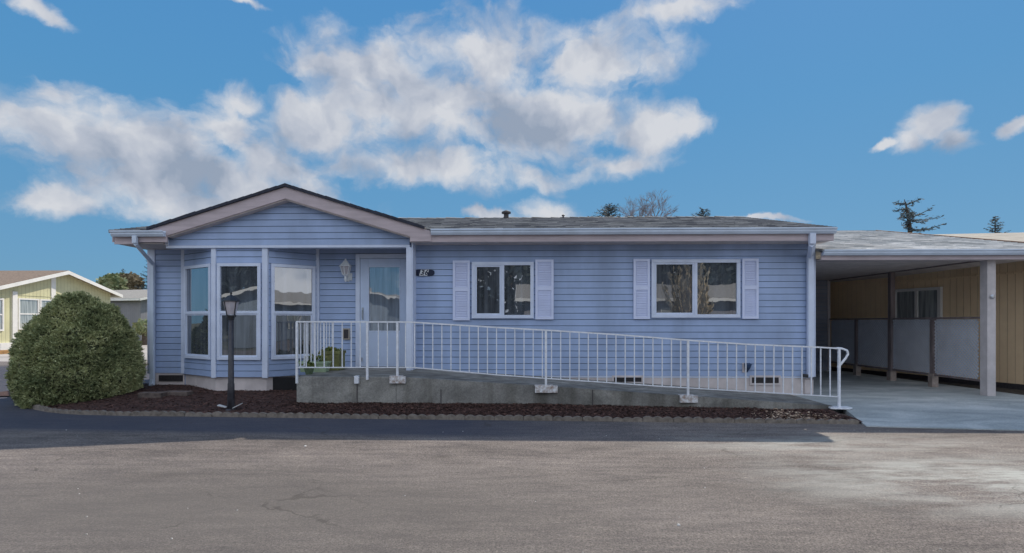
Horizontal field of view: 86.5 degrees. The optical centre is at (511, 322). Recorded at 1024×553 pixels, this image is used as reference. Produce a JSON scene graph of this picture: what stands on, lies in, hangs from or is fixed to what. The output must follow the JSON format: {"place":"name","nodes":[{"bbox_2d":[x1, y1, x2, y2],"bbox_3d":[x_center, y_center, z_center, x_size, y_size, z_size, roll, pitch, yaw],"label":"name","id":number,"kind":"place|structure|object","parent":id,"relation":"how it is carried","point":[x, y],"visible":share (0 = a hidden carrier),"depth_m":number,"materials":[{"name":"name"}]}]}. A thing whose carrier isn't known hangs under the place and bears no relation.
{"place":"outdoors","nodes":[
{"label":"outdoors","id":0,"kind":"place"},
{"bbox_2d":[0,345,146,361],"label":"side street","id":1,"kind":"structure","parent":0,"point":[4,357],"depth_m":23.01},
{"bbox_2d":[0,350,8,353],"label":"street kerb","id":2,"kind":"structure","parent":1,"relation":"on","point":[4,351],"depth_m":24.07,"materials":[{"name":"beige concrete"}]},
{"bbox_2d":[132,318,146,344],"bbox_3d":[-22.640,0.565,33.523,1.297,1.670,1.216,0,0,1],"label":"garden shrub","id":3,"kind":"object","parent":1,"relation":"on","point":[139,327],"visible":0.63,"depth_m":33.30,"materials":[{"name":"green plant"}]},
{"bbox_2d":[110,289,146,340],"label":"grey house","id":4,"kind":"structure","parent":0,"point":[133,305],"depth_m":41.60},
{"bbox_2d":[0,361,1023,552],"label":"road","id":5,"kind":"structure","parent":0,"point":[152,484],"depth_m":4.64,"materials":[{"name":"grey asphalt"}]},
{"bbox_2d":[34,404,47,410],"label":"edging stone","id":6,"kind":"object","parent":5,"relation":"on","point":[39,407],"visible":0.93,"depth_m":8.63,"materials":[{"name":"concrete"}]},
{"bbox_2d":[44,408,61,412],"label":"edging stone","id":7,"kind":"object","parent":5,"relation":"on","point":[53,410],"visible":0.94,"depth_m":8.43,"materials":[{"name":"concrete"}]},
{"bbox_2d":[60,409,81,414],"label":"edging stone","id":8,"kind":"object","parent":5,"relation":"on","point":[72,411],"visible":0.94,"depth_m":8.29,"materials":[{"name":"concrete"}]},
{"bbox_2d":[80,410,107,414],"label":"edging stone","id":9,"kind":"object","parent":5,"relation":"on","point":[92,412],"visible":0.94,"depth_m":8.21,"materials":[{"name":"concrete"}]},
{"bbox_2d":[105,411,130,415],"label":"edging stone","id":10,"kind":"object","parent":5,"relation":"on","point":[118,413],"visible":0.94,"depth_m":8.16,"materials":[{"name":"concrete"}]},
{"bbox_2d":[130,410,158,415],"bbox_3d":[-5.494,1.376,8.140,0.412,0.104,0.045,-2,-3,2],"label":"edging stone","id":11,"kind":"object","parent":5,"relation":"on","point":[144,413],"visible":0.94,"depth_m":8.12,"materials":[{"name":"concrete"}]},
{"bbox_2d":[157,411,185,415],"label":"edging stone","id":12,"kind":"object","parent":5,"relation":"on","point":[170,413],"visible":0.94,"depth_m":8.09,"materials":[{"name":"concrete"}]},
{"bbox_2d":[185,412,211,416],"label":"edging stone","id":13,"kind":"object","parent":5,"relation":"on","point":[197,414],"visible":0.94,"depth_m":8.07,"materials":[{"name":"concrete"}]},
{"bbox_2d":[212,411,239,416],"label":"edging stone","id":14,"kind":"object","parent":5,"relation":"on","point":[223,414],"visible":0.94,"depth_m":8.04,"materials":[{"name":"concrete"}]},
{"bbox_2d":[239,412,266,417],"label":"edging stone","id":15,"kind":"object","parent":5,"relation":"on","point":[255,414],"visible":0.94,"depth_m":8.01,"materials":[{"name":"concrete"}]},
{"bbox_2d":[267,412,293,417],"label":"edging stone","id":16,"kind":"object","parent":5,"relation":"on","point":[280,415],"visible":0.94,"depth_m":7.98,"materials":[{"name":"concrete"}]},
{"bbox_2d":[294,412,322,417],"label":"edging stone","id":17,"kind":"object","parent":5,"relation":"on","point":[307,415],"visible":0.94,"depth_m":7.95,"materials":[{"name":"concrete"}]},
{"bbox_2d":[322,413,349,418],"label":"edging stone","id":18,"kind":"object","parent":5,"relation":"on","point":[338,415],"visible":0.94,"depth_m":7.91,"materials":[{"name":"concrete"}]},
{"bbox_2d":[350,413,378,418],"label":"edging stone","id":19,"kind":"object","parent":5,"relation":"on","point":[364,416],"visible":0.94,"depth_m":7.88,"materials":[{"name":"concrete"}]},
{"bbox_2d":[379,414,406,418],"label":"edging stone","id":20,"kind":"object","parent":5,"relation":"on","point":[392,416],"visible":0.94,"depth_m":7.86,"materials":[{"name":"concrete"}]},
{"bbox_2d":[407,414,435,419],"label":"edging stone","id":21,"kind":"object","parent":5,"relation":"on","point":[421,417],"visible":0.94,"depth_m":7.83,"materials":[{"name":"concrete"}]},
{"bbox_2d":[0,383,862,421],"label":"bark mulch","id":22,"kind":"object","parent":5,"relation":"on","point":[470,409],"visible":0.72,"depth_m":8.27,"materials":[{"name":"brown wood"}]},
{"bbox_2d":[3,290,148,408],"bbox_3d":[-7.622,0.481,9.625,1.996,2.101,2.034,0,0,1],"label":"dome shrub","id":23,"kind":"object","parent":22,"relation":"on","point":[72,347],"visible":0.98,"depth_m":9.05,"materials":[{"name":"green plant"}]},
{"bbox_2d":[138,392,166,397],"bbox_3d":[-6.143,1.255,9.297,0.400,0.120,0.180,0,0,-2],"label":"landscape block","id":24,"kind":"object","parent":22,"relation":"on","point":[151,394],"depth_m":9.21,"materials":[{"name":"grey concrete"}]},
{"bbox_2d":[163,390,192,395],"bbox_3d":[-5.806,1.255,9.450,0.460,0.120,0.180,0,0,4],"label":"landscape block","id":25,"kind":"object","parent":22,"relation":"on","point":[178,393],"depth_m":9.37,"materials":[{"name":"grey concrete"}]},
{"bbox_2d":[217,292,242,410],"bbox_3d":[-4.337,0.465,8.378,0.380,1.870,0.249,0,0,1],"label":"lamp post","id":26,"kind":"object","parent":22,"relation":"on","point":[230,302],"visible":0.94,"depth_m":8.34,"materials":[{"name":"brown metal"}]},
{"bbox_2d":[740,408,848,419],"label":"leaf litter","id":27,"kind":"object","parent":22,"relation":"on","point":[796,414],"visible":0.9,"depth_m":7.85,"materials":[{"name":"brown plant"}]},
{"bbox_2d":[436,414,464,419],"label":"edging stone","id":28,"kind":"object","parent":5,"relation":"on","point":[450,417],"visible":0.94,"depth_m":7.81,"materials":[{"name":"concrete"}]},
{"bbox_2d":[108,183,837,394],"bbox_3d":[-0.689,-0.648,13.403,12.695,4.096,8.032,0,0,1],"label":"mobile home","id":29,"kind":"object","parent":5,"relation":"on","point":[271,259],"visible":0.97,"depth_m":9.86,"materials":[{"name":"blue plastic"}]},
{"bbox_2d":[184,263,210,359],"bbox_3d":[-5.836,-0.192,10.090,0.951,1.740,0.039,0,0,34],"label":"window","id":30,"kind":"structure","parent":29,"relation":"in","point":[197,278],"depth_m":10.11,"materials":[{"name":"glass"}]},
{"bbox_2d":[217,263,260,359],"bbox_3d":[-4.908,-0.192,9.778,0.794,1.740,0.039,0,0,1],"label":"window","id":31,"kind":"structure","parent":29,"relation":"in","point":[243,280],"depth_m":9.79,"materials":[{"name":"glass"}]},
{"bbox_2d":[271,263,314,359],"bbox_3d":[-4.042,-0.192,10.073,0.790,1.740,0.039,0,0,-38],"label":"window","id":32,"kind":"structure","parent":29,"relation":"in","point":[292,286],"depth_m":10.05,"materials":[{"name":"glass"}]},
{"bbox_2d":[340,259,351,281],"bbox_3d":[-3.133,-0.981,10.244,0.216,0.436,0.250,0,0,1],"label":"wall lantern","id":33,"kind":"object","parent":29,"relation":"attached to","point":[345,266],"depth_m":10.21,"materials":[{"name":"white metal"}]},
{"bbox_2d":[356,254,405,366],"bbox_3d":[-2.389,-0.211,10.306,1.160,2.173,0.102,0,0,1],"label":"entry door","id":34,"kind":"structure","parent":29,"relation":"in","point":[380,283],"depth_m":10.32,"materials":[{"name":"white plastic"}]},
{"bbox_2d":[416,269,434,275],"bbox_3d":[-1.600,-0.905,9.931,0.370,0.126,0.020,0,0,1],"label":"house number plaque","id":35,"kind":"object","parent":29,"relation":"attached to","point":[424,272],"visible":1,"depth_m":9.93,"materials":[{"name":"black metal"}]},
{"bbox_2d":[472,262,533,317],"bbox_3d":[-0.169,-0.584,9.891,1.128,1.028,0.039,0,0,1],"label":"window","id":36,"kind":"structure","parent":29,"relation":"in","point":[499,289],"depth_m":9.90,"materials":[{"name":"glass"}]},
{"bbox_2d":[651,259,739,317],"bbox_3d":[3.313,-0.608,9.812,1.590,1.055,0.039,0,0,1],"label":"window","id":37,"kind":"structure","parent":29,"relation":"in","point":[680,288],"depth_m":9.82,"materials":[{"name":"glass"}]},
{"bbox_2d":[465,415,493,419],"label":"edging stone","id":38,"kind":"object","parent":5,"relation":"on","point":[478,417],"visible":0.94,"depth_m":7.79,"materials":[{"name":"concrete"}]},
{"bbox_2d":[494,415,522,420],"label":"edging stone","id":39,"kind":"object","parent":5,"relation":"on","point":[511,417],"visible":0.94,"depth_m":7.76,"materials":[{"name":"concrete"}]},
{"bbox_2d":[524,415,552,420],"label":"edging stone","id":40,"kind":"object","parent":5,"relation":"on","point":[538,418],"visible":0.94,"depth_m":7.74,"materials":[{"name":"concrete"}]},
{"bbox_2d":[77,435,1002,552],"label":"road grit","id":41,"kind":"object","parent":5,"relation":"on","point":[678,524],"visible":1,"depth_m":3.83,"materials":[{"name":"grey gravel"}]},
{"bbox_2d":[297,368,836,411],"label":"concrete ramp","id":42,"kind":"structure","parent":5,"relation":"on","point":[418,386],"depth_m":8.54,"materials":[{"name":"concrete"}]},
{"bbox_2d":[301,360,314,374],"bbox_3d":[-3.342,0.735,8.917,0.227,0.236,0.197,0,0,-25],"label":"plant pot","id":43,"kind":"object","parent":42,"relation":"on","point":[308,371],"visible":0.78,"depth_m":8.88,"materials":[{"name":"green ceramic"}]},
{"bbox_2d":[298,353,331,371],"bbox_3d":[-3.420,0.689,9.380,0.543,0.329,0.220,0,0,1],"label":"planter box","id":44,"kind":"object","parent":42,"relation":"on","point":[320,363],"visible":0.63,"depth_m":9.30,"materials":[{"name":"green plant"}]},
{"bbox_2d":[318,346,345,370],"bbox_3d":[-3.265,0.639,9.788,0.460,0.428,0.373,0,0,1],"label":"square planter","id":45,"kind":"object","parent":42,"relation":"on","point":[337,356],"visible":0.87,"depth_m":9.62,"materials":[{"name":"green plant"}]},
{"bbox_2d":[295,321,852,409],"bbox_3d":[0.926,0.654,9.242,8.613,1.347,1.780,0,0,1],"label":"handrail","id":46,"kind":"object","parent":42,"relation":"on","point":[551,388],"visible":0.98,"depth_m":8.44,"materials":[{"name":"metal"}]},
{"bbox_2d":[553,416,581,420],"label":"edging stone","id":47,"kind":"object","parent":5,"relation":"on","point":[567,418],"visible":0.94,"depth_m":7.71,"materials":[{"name":"concrete"}]},
{"bbox_2d":[583,416,612,421],"bbox_3d":[1.213,1.383,7.707,0.412,0.104,0.045,0,1,5],"label":"edging stone","id":48,"kind":"object","parent":5,"relation":"on","point":[598,418],"visible":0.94,"depth_m":7.69,"materials":[{"name":"concrete"}]},
{"bbox_2d":[613,417,642,421],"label":"edging stone","id":49,"kind":"object","parent":5,"relation":"on","point":[627,419],"visible":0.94,"depth_m":7.66,"materials":[{"name":"concrete"}]},
{"bbox_2d":[643,416,672,421],"bbox_3d":[2.051,1.376,7.645,0.412,0.104,0.045,1,0,5],"label":"edging stone","id":50,"kind":"object","parent":5,"relation":"on","point":[655,419],"visible":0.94,"depth_m":7.63,"materials":[{"name":"concrete"}]},
{"bbox_2d":[673,417,703,422],"bbox_3d":[2.469,1.377,7.618,0.412,0.104,0.045,0,1,2],"label":"edging stone","id":51,"kind":"object","parent":5,"relation":"on","point":[690,419],"visible":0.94,"depth_m":7.59,"materials":[{"name":"concrete"}]},
{"bbox_2d":[704,417,734,422],"bbox_3d":[2.889,1.383,7.597,0.412,0.104,0.045,-1,-4,3],"label":"edging stone","id":52,"kind":"object","parent":5,"relation":"on","point":[719,420],"visible":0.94,"depth_m":7.58,"materials":[{"name":"concrete"}]},
{"bbox_2d":[734,417,764,422],"bbox_3d":[3.308,1.383,7.571,0.412,0.104,0.045,1,1,2],"label":"edging stone","id":53,"kind":"object","parent":5,"relation":"on","point":[747,420],"visible":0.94,"depth_m":7.55,"materials":[{"name":"concrete"}]},
{"bbox_2d":[765,418,796,423],"bbox_3d":[3.728,1.387,7.550,0.412,0.104,0.045,1,-3,3],"label":"edging stone","id":54,"kind":"object","parent":5,"relation":"on","point":[781,420],"visible":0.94,"depth_m":7.53,"materials":[{"name":"concrete"}]},
{"bbox_2d":[796,418,827,423],"bbox_3d":[4.147,1.389,7.525,0.412,0.104,0.045,0,1,4],"label":"edging stone","id":55,"kind":"object","parent":5,"relation":"on","point":[809,421],"visible":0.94,"depth_m":7.50,"materials":[{"name":"concrete"}]},
{"bbox_2d":[827,419,858,423],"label":"edging stone","id":56,"kind":"object","parent":5,"relation":"on","point":[843,421],"visible":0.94,"depth_m":7.48,"materials":[{"name":"concrete"}]},
{"bbox_2d":[0,0,1023,289],"label":"sky","id":57,"kind":"structure","parent":0,"point":[115,114],"materials":[{"name":"blue"}]},
{"bbox_2d":[794,371,1023,430],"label":"driveway","id":58,"kind":"structure","parent":0,"point":[875,400],"depth_m":8.83,"materials":[{"name":"concrete"}]},
{"bbox_2d":[829,317,979,386],"bbox_3d":[8.532,0.620,12.210,0.122,1.439,4.761,0,0,0],"label":"lattice fence","id":59,"kind":"object","parent":58,"relation":"on","point":[877,348],"visible":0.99,"depth_m":11.49,"materials":[{"name":"white plastic"}]},
{"bbox_2d":[816,230,1023,395],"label":"carport","id":60,"kind":"object","parent":58,"relation":"on","point":[848,255],"visible":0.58,"depth_m":10.06,"materials":[{"name":"metal"}]},
{"bbox_2d":[878,375,1023,394],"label":"soil strip","id":61,"kind":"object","parent":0,"point":[1012,391],"depth_m":11.42,"materials":[{"name":"brown soil"}]},
{"label":"ground","id":62,"kind":"structure","parent":0,"visible":0},
{"bbox_2d":[0,270,122,349],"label":"green house","id":63,"kind":"structure","parent":62,"relation":"on","point":[25,295],"depth_m":26.59,"materials":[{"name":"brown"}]},
{"bbox_2d":[0,298,3,330],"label":"window","id":64,"kind":"structure","parent":63,"relation":"in","point":[1,299],"depth_m":24.97,"materials":[{"name":"white wood"}]},
{"bbox_2d":[18,298,38,329],"bbox_3d":[-23.384,-0.400,26.328,0.050,1.500,1.100,0,0,1],"label":"window","id":65,"kind":"structure","parent":63,"relation":"in","point":[27,307],"depth_m":26.21,"materials":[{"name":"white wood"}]},
{"bbox_2d":[39,299,51,313],"bbox_3d":[-23.359,-0.400,27.427,0.050,1.500,1.000,0,0,1],"label":"window","id":66,"kind":"structure","parent":63,"relation":"in","point":[42,302],"depth_m":27.09,"materials":[{"name":"white wood"}]},
{"bbox_2d":[95,272,128,289],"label":"evergreen tree","id":67,"kind":"object","parent":62,"relation":"on","point":[112,281],"visible":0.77,"depth_m":58.34,"materials":[{"name":"green plant"}]},
{"bbox_2d":[120,271,145,289],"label":"winter tree","id":68,"kind":"object","parent":62,"relation":"on","point":[134,279],"visible":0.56,"depth_m":60.52,"materials":[{"name":"brown plant"}]},
{"bbox_2d":[135,260,146,289],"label":"conifer tree","id":69,"kind":"object","parent":62,"relation":"on","point":[142,286],"visible":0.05,"depth_m":60.11,"materials":[{"name":"green plant"}]},
{"bbox_2d":[588,203,633,216],"bbox_3d":[6.744,-3.684,39.667,6.887,10.168,8.792,0,0,20],"label":"conifer tree","id":70,"kind":"object","parent":62,"relation":"on","point":[606,211],"visible":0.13,"depth_m":39.60,"materials":[{"name":"green plant"}]},
{"bbox_2d":[619,189,678,216],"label":"bare tree","id":71,"kind":"object","parent":62,"relation":"on","point":[644,208],"visible":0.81,"depth_m":44.22,"materials":[{"name":"brown plant"}]},
{"bbox_2d":[690,207,710,216],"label":"conifer tree","id":72,"kind":"object","parent":62,"relation":"on","point":[702,211],"visible":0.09,"depth_m":43.52,"materials":[{"name":"green plant"}]},
{"bbox_2d":[893,197,946,232],"bbox_3d":[26.100,-3.362,35.315,3.021,9.537,2.494,0,0,1],"label":"ragged pine","id":73,"kind":"object","parent":62,"relation":"on","point":[908,223],"visible":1,"depth_m":35.10,"materials":[{"name":"green plant"}]},
{"bbox_2d":[830,232,1023,389],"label":"tan house","id":74,"kind":"structure","parent":62,"relation":"on","point":[951,293],"depth_m":12.44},
{"bbox_2d":[895,287,942,329],"bbox_3d":[9.720,-0.310,13.069,0.045,1.020,1.169,0,0,-17],"label":"window","id":75,"kind":"structure","parent":74,"relation":"in","point":[928,301],"depth_m":13.01,"materials":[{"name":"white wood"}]},
{"bbox_2d":[983,216,1010,232],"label":"conifer tree","id":76,"kind":"object","parent":62,"relation":"on","point":[995,219],"visible":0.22,"depth_m":41.13,"materials":[{"name":"green plant"}]},
{"label":"gravel strip","id":77,"kind":"structure","parent":0,"visible":0},
{"bbox_2d":[816,280,829,370],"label":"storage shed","id":78,"kind":"structure","parent":77,"relation":"on","point":[822,313],"depth_m":14.65,"materials":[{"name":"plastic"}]}
]}

